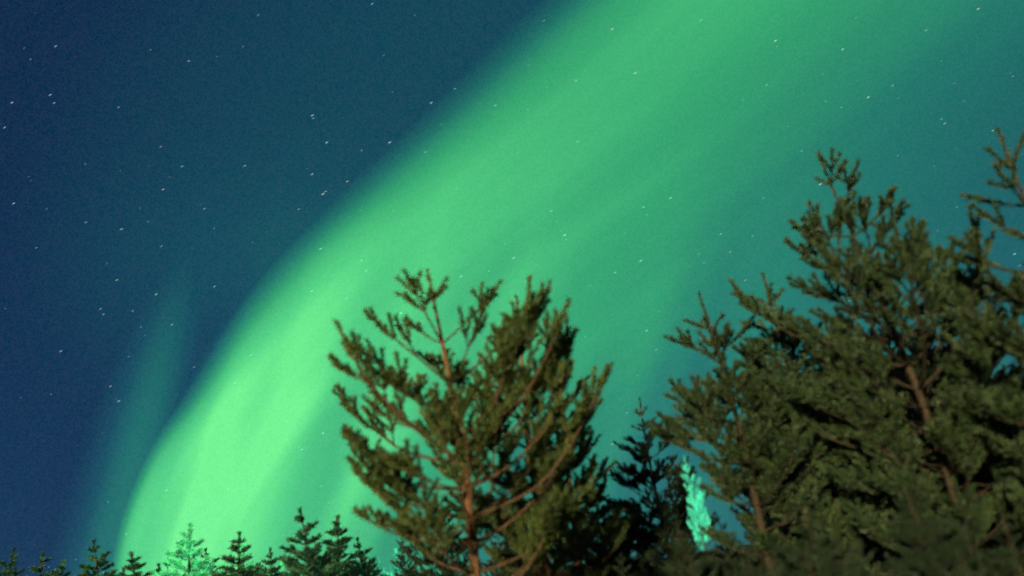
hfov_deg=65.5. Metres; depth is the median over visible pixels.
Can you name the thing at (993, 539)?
pine
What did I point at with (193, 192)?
sky
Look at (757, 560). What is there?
pine
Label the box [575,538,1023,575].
ground
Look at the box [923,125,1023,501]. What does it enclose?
pine
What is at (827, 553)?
pine
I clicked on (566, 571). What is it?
pine
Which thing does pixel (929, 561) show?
pine
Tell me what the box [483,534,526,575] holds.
pine
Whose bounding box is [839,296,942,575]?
pine
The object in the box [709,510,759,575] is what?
pine
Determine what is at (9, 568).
pine
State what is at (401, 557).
pine
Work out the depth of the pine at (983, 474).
12.56 m
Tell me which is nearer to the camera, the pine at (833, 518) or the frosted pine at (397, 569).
the pine at (833, 518)
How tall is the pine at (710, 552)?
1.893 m
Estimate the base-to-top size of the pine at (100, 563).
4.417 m
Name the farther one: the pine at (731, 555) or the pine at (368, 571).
the pine at (368, 571)
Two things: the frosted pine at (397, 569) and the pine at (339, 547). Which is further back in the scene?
the frosted pine at (397, 569)
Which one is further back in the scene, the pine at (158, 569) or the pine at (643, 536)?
the pine at (158, 569)
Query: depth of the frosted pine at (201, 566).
23.63 m
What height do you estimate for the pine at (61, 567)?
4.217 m
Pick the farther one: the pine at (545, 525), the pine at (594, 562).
the pine at (594, 562)
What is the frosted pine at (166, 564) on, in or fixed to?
on the ground
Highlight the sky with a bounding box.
[0,0,1023,575]
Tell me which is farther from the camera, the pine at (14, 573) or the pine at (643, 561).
the pine at (14, 573)
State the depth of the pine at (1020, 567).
4.87 m
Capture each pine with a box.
[0,547,27,575]
[10,565,28,575]
[29,551,57,575]
[52,559,71,575]
[74,539,122,575]
[122,551,153,575]
[151,522,229,575]
[152,562,161,572]
[162,556,176,573]
[194,548,220,571]
[211,531,281,575]
[225,536,267,575]
[260,548,282,575]
[276,507,348,575]
[316,514,376,575]
[326,267,615,575]
[341,536,380,575]
[377,538,428,575]
[377,559,385,575]
[385,548,404,575]
[397,497,484,575]
[448,295,611,575]
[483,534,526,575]
[489,489,542,575]
[511,492,576,575]
[515,317,635,575]
[527,563,541,575]
[552,548,590,575]
[568,472,642,575]
[599,509,650,575]
[603,397,718,575]
[613,553,633,575]
[639,511,697,575]
[642,546,661,574]
[643,292,835,574]
[658,513,717,575]
[681,457,711,549]
[687,556,701,575]
[696,527,730,575]
[702,548,722,575]
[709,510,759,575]
[711,272,937,575]
[719,535,749,574]
[728,147,1023,575]
[729,538,774,575]
[735,405,812,575]
[743,506,804,574]
[756,359,873,573]
[760,543,793,575]
[772,495,875,575]
[795,420,895,574]
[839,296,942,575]
[846,290,1020,573]
[870,294,1023,575]
[877,479,981,575]
[914,322,1023,571]
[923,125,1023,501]
[936,343,1022,543]
[952,548,982,575]
[974,511,1023,575]
[987,532,1013,568]
[999,302,1023,465]
[1012,558,1023,575]
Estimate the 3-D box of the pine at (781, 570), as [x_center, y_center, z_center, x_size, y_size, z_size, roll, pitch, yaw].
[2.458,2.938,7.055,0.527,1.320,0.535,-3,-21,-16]
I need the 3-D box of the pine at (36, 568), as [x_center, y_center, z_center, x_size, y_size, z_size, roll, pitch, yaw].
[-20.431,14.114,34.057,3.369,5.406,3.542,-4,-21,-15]
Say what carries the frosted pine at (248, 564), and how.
on the ground
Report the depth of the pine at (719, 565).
11.05 m
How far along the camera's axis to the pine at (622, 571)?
10.29 m
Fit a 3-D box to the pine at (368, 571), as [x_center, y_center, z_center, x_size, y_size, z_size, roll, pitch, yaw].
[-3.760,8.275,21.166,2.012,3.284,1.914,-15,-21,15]
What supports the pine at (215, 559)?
on the ground
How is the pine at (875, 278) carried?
on the ground
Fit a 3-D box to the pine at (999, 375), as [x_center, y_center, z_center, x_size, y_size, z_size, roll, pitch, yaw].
[7.440,2.512,14.216,3.278,5.966,3.327,-3,-21,-16]
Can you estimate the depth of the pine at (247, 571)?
22.51 m
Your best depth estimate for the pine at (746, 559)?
9.04 m
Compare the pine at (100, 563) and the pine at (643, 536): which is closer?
the pine at (643, 536)
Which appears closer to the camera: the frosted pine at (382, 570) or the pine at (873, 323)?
the pine at (873, 323)
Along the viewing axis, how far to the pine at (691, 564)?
8.31 m
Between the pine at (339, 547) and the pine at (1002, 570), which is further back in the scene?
the pine at (339, 547)
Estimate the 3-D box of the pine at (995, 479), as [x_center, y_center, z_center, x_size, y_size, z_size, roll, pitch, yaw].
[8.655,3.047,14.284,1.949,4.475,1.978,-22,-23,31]
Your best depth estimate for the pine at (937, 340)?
15.42 m
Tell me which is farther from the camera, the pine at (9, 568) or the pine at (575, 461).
the pine at (9, 568)
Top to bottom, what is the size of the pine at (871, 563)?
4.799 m
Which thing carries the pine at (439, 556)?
on the ground
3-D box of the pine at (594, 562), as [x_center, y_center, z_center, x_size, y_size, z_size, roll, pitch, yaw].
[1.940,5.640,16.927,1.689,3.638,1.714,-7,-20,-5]
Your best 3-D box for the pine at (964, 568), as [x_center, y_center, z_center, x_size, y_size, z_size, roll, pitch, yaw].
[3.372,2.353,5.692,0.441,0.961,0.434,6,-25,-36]
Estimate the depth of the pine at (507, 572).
14.86 m
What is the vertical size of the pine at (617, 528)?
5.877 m
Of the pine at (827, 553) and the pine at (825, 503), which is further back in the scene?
the pine at (825, 503)
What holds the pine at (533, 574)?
on the ground
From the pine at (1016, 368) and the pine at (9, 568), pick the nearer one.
the pine at (1016, 368)
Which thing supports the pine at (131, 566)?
on the ground
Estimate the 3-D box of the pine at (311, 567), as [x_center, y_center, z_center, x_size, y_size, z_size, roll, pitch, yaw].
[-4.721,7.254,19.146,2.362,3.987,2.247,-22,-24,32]
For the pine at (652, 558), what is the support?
on the ground
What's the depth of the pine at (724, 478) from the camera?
11.45 m
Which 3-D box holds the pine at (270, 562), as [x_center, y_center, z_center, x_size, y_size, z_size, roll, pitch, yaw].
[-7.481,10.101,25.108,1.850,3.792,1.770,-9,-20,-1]
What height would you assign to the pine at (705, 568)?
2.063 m
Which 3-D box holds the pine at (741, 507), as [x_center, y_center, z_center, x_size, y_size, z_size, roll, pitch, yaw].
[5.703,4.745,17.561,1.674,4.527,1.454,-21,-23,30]
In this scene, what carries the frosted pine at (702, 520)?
on the ground
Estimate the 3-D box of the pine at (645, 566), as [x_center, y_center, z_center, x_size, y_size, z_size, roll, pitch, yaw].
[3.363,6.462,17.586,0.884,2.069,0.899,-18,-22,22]
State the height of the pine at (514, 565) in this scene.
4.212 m
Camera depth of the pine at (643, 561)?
22.11 m
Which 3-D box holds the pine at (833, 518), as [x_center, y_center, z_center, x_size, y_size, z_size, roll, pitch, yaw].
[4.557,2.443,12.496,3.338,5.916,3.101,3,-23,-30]

